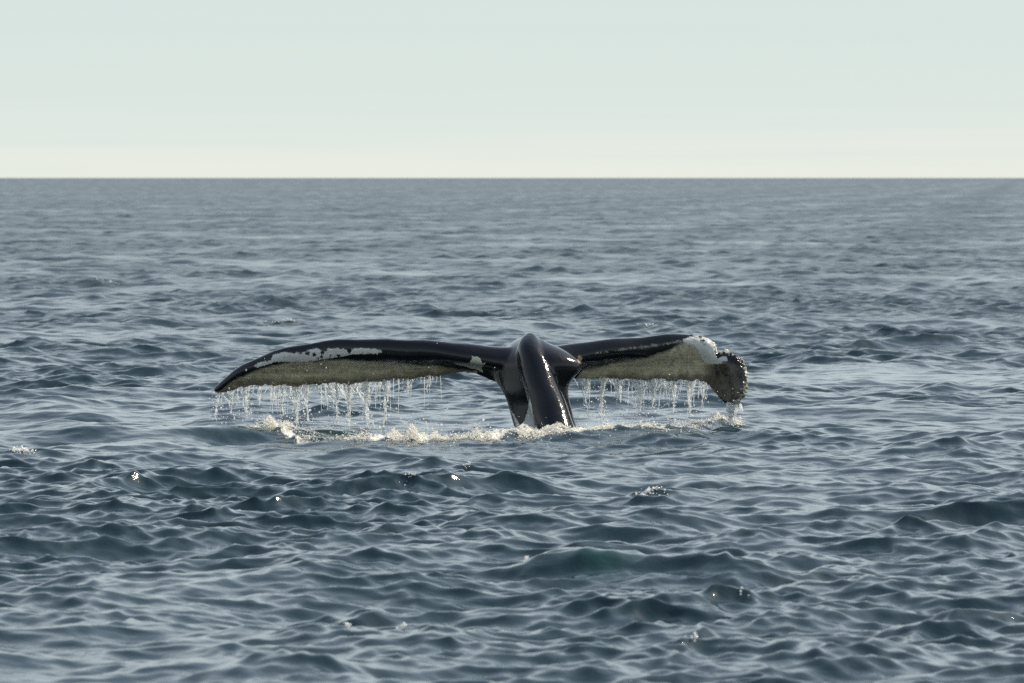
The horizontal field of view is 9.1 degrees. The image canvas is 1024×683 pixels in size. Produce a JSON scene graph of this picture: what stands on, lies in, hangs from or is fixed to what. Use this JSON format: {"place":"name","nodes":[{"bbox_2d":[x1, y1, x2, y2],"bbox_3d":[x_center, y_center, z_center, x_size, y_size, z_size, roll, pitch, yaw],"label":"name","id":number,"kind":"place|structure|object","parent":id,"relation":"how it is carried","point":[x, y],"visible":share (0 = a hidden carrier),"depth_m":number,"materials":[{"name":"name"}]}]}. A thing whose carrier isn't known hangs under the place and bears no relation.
{"place":"outdoors","nodes":[
{"label":"outdoors","id":0,"kind":"place"},
{"bbox_2d":[0,178,1023,682],"bbox_3d":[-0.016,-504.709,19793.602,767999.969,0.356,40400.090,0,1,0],"label":"sea","id":1,"kind":"structure","parent":0,"point":[844,504],"depth_m":47.67,"materials":[{"name":"liquid"}]},
{"bbox_2d":[9,445,35,452],"bbox_3d":[-3.416,0.756,44.809,0.198,0.057,0.146,-1,2,-29],"label":"breaking wavelet","id":2,"kind":"object","parent":1,"relation":"on","point":[20,449],"visible":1,"depth_m":44.80,"materials":[{"name":"white liquid"}]},
{"bbox_2d":[252,410,300,428],"bbox_3d":[-1.881,0.619,50.122,0.520,0.183,0.688,0,1,0],"label":"splash","id":3,"kind":"object","parent":1,"relation":"on","point":[269,421],"visible":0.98,"depth_m":50.00,"materials":[{"name":"white liquid"}]},
{"bbox_2d":[370,420,427,442],"bbox_3d":[-0.804,0.679,48.327,0.528,0.172,0.738,0,1,0],"label":"splash","id":4,"kind":"object","parent":1,"relation":"on","point":[411,433],"visible":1,"depth_m":48.24,"materials":[{"name":"white liquid"}]},
{"bbox_2d":[421,421,455,439],"bbox_3d":[-0.588,0.680,48.580,0.299,0.150,0.625,0,1,7],"label":"splash","id":5,"kind":"object","parent":1,"relation":"on","point":[433,434],"visible":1,"depth_m":48.47,"materials":[{"name":"white liquid"}]},
{"bbox_2d":[208,349,744,439],"bbox_3d":[-0.183,0.277,50.227,4.588,0.833,4.603,0,1,0],"label":"spray","id":6,"kind":"object","parent":1,"relation":"on","point":[366,412],"visible":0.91,"depth_m":50.56,"materials":[{"name":"white liquid"}]},
{"bbox_2d":[461,419,499,440],"bbox_3d":[-0.237,0.675,48.283,0.299,0.183,0.682,0,1,0],"label":"splash","id":7,"kind":"object","parent":1,"relation":"on","point":[488,435],"visible":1,"depth_m":48.24,"materials":[{"name":"white liquid"}]},
{"bbox_2d":[214,333,748,429],"bbox_3d":[-0.304,0.708,50.163,4.282,1.539,1.738,0,1,4],"label":"humpback whale","id":8,"kind":"object","parent":1,"relation":"in","point":[532,375],"visible":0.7,"depth_m":50.63},
{"bbox_2d":[210,392,223,419],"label":"water stream","id":9,"kind":"structure","parent":8,"relation":"attached to","point":[216,402],"depth_m":51.16,"materials":[{"name":"white liquid"}]},
{"bbox_2d":[221,388,238,415],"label":"water stream","id":10,"kind":"structure","parent":8,"relation":"attached to","point":[230,400],"depth_m":51.15,"materials":[{"name":"white liquid"}]},
{"bbox_2d":[239,385,256,421],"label":"water stream","id":11,"kind":"structure","parent":8,"relation":"attached to","point":[245,397],"depth_m":51.12,"materials":[{"name":"white liquid"}]},
{"bbox_2d":[251,385,267,404],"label":"water stream","id":12,"kind":"structure","parent":8,"relation":"attached to","point":[258,392],"depth_m":51.10,"materials":[{"name":"white liquid"}]},
{"bbox_2d":[268,385,279,403],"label":"water stream","id":13,"kind":"structure","parent":8,"relation":"attached to","point":[273,395],"depth_m":51.08,"materials":[{"name":"white"}]},
{"bbox_2d":[275,384,289,416],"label":"water stream","id":14,"kind":"structure","parent":8,"relation":"attached to","point":[283,390],"depth_m":51.06,"materials":[{"name":"white"}]},
{"bbox_2d":[284,385,302,425],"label":"water stream","id":15,"kind":"structure","parent":8,"relation":"attached to","point":[296,405],"depth_m":51.03,"materials":[{"name":"white liquid"}]},
{"bbox_2d":[299,383,313,423],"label":"water stream","id":16,"kind":"structure","parent":8,"relation":"attached to","point":[305,386],"depth_m":51.01,"materials":[{"name":"white liquid"}]},
{"bbox_2d":[313,383,333,409],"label":"water stream","id":17,"kind":"structure","parent":8,"relation":"attached to","point":[326,395],"depth_m":50.97,"materials":[{"name":"white"}]},
{"bbox_2d":[317,383,340,423],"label":"water stream","id":18,"kind":"structure","parent":8,"relation":"attached to","point":[336,403],"depth_m":50.95,"materials":[{"name":"white liquid"}]},
{"bbox_2d":[226,376,441,416],"bbox_3d":[-1.423,0.421,50.949,1.808,0.370,0.078,0,2,15],"label":"water fringe","id":19,"kind":"object","parent":8,"relation":"attached to","point":[285,386],"visible":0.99,"depth_m":50.95,"materials":[{"name":"white"}]},
{"bbox_2d":[329,382,361,427],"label":"water stream","id":20,"kind":"structure","parent":8,"relation":"attached to","point":[349,398],"depth_m":50.92,"materials":[{"name":"white liquid"}]},
{"bbox_2d":[351,379,383,426],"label":"water stream","id":21,"kind":"structure","parent":8,"relation":"attached to","point":[366,387],"depth_m":50.88,"materials":[{"name":"white liquid"}]},
{"bbox_2d":[375,379,389,427],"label":"water stream","id":22,"kind":"structure","parent":8,"relation":"attached to","point":[385,390],"depth_m":50.83,"materials":[{"name":"white liquid"}]},
{"bbox_2d":[403,378,414,395],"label":"water stream","id":23,"kind":"structure","parent":8,"relation":"attached to","point":[407,384],"depth_m":50.78,"materials":[{"name":"white"}]},
{"bbox_2d":[422,375,429,392],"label":"water stream","id":24,"kind":"structure","parent":8,"relation":"attached to","point":[428,380],"depth_m":50.72,"materials":[{"name":"white liquid"}]},
{"bbox_2d":[574,379,592,418],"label":"water stream","id":25,"kind":"structure","parent":8,"relation":"attached to","point":[585,390],"depth_m":50.69,"materials":[{"name":"white liquid"}]},
{"bbox_2d":[594,377,607,423],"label":"water stream","id":26,"kind":"structure","parent":8,"relation":"attached to","point":[602,387],"depth_m":50.73,"materials":[{"name":"white liquid"}]},
{"bbox_2d":[608,378,627,402],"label":"water stream","id":27,"kind":"structure","parent":8,"relation":"attached to","point":[620,386],"depth_m":50.77,"materials":[{"name":"white"}]},
{"bbox_2d":[630,379,647,417],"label":"water stream","id":28,"kind":"structure","parent":8,"relation":"attached to","point":[637,388],"depth_m":50.81,"materials":[{"name":"white"}]},
{"bbox_2d":[633,380,650,412],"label":"water stream","id":29,"kind":"structure","parent":8,"relation":"attached to","point":[641,395],"depth_m":50.83,"materials":[{"name":"white"}]},
{"bbox_2d":[578,378,706,411],"bbox_3d":[1.028,0.420,50.808,1.052,0.305,0.145,0,1,-8],"label":"water fringe","id":30,"kind":"object","parent":8,"relation":"attached to","point":[681,382],"visible":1,"depth_m":50.83,"materials":[{"name":"white liquid"}]},
{"bbox_2d":[645,377,659,408],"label":"water stream","id":31,"kind":"structure","parent":8,"relation":"attached to","point":[653,385],"depth_m":50.84,"materials":[{"name":"white"}]},
{"bbox_2d":[641,377,670,407],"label":"water stream","id":32,"kind":"structure","parent":8,"relation":"attached to","point":[659,391],"depth_m":50.87,"materials":[{"name":"white liquid"}]},
{"bbox_2d":[658,379,674,390],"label":"water stream","id":33,"kind":"structure","parent":8,"relation":"attached to","point":[666,383],"depth_m":50.87,"materials":[{"name":"white liquid"}]},
{"bbox_2d":[664,380,678,412],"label":"water stream","id":34,"kind":"structure","parent":8,"relation":"attached to","point":[674,392],"depth_m":50.88,"materials":[{"name":"white liquid"}]},
{"bbox_2d":[684,380,696,416],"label":"water stream","id":35,"kind":"structure","parent":8,"relation":"attached to","point":[689,386],"depth_m":50.88,"materials":[{"name":"white"}]},
{"bbox_2d":[694,382,707,398],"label":"water stream","id":36,"kind":"structure","parent":8,"relation":"attached to","point":[702,384],"depth_m":50.83,"materials":[{"name":"white liquid"}]},
{"bbox_2d":[725,401,742,424],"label":"water stream","id":37,"kind":"structure","parent":8,"relation":"attached to","point":[731,409],"depth_m":50.58,"materials":[{"name":"white liquid"}]},
{"bbox_2d":[260,413,741,451],"bbox_3d":[-0.106,0.671,50.634,3.940,0.223,8.024,0,1,0],"label":"foam","id":38,"kind":"object","parent":1,"relation":"on","point":[518,428],"visible":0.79,"depth_m":48.76,"materials":[{"name":"white"}]},
{"bbox_2d":[499,422,587,439],"bbox_3d":[0.212,0.692,48.743,0.806,0.158,0.711,0,1,0],"label":"splash","id":39,"kind":"object","parent":1,"relation":"on","point":[552,430],"visible":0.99,"depth_m":48.77,"materials":[{"name":"white liquid"}]},
{"bbox_2d":[597,417,689,432],"bbox_3d":[0.927,0.656,49.054,1.032,0.163,0.640,0,1,0],"label":"splash","id":40,"kind":"object","parent":1,"relation":"on","point":[646,424],"visible":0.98,"depth_m":48.92,"materials":[{"name":"white liquid"}]},
{"bbox_2d":[635,486,667,494],"bbox_3d":[0.867,0.932,39.759,0.205,0.065,0.177,0,1,0],"label":"breaking wavelet","id":41,"kind":"object","parent":1,"relation":"on","point":[648,489],"visible":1,"depth_m":39.76,"materials":[{"name":"white liquid"}]},
{"bbox_2d":[682,632,697,643],"bbox_3d":[0.732,1.232,26.587,0.037,0.048,0.136,1,2,34],"label":"breaking wavelet","id":42,"kind":"object","parent":1,"relation":"on","point":[695,634],"visible":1,"depth_m":26.61,"materials":[{"name":"white liquid"}]},
{"bbox_2d":[709,410,727,419],"bbox_3d":[1.654,0.616,51.452,0.227,0.147,0.667,0,1,0],"label":"splash","id":43,"kind":"object","parent":1,"relation":"on","point":[717,415],"visible":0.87,"depth_m":51.28,"materials":[{"name":"white liquid"}]},
{"bbox_2d":[727,416,745,426],"bbox_3d":[1.793,0.634,51.297,0.192,0.112,0.550,0,1,0],"label":"splash","id":44,"kind":"object","parent":1,"relation":"on","point":[737,422],"visible":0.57,"depth_m":51.27,"materials":[{"name":"white liquid"}]},
{"bbox_2d":[0,0,1023,177],"label":"sky","id":45,"kind":"structure","parent":0,"point":[89,88],"materials":[{"name":"white"}]}
]}

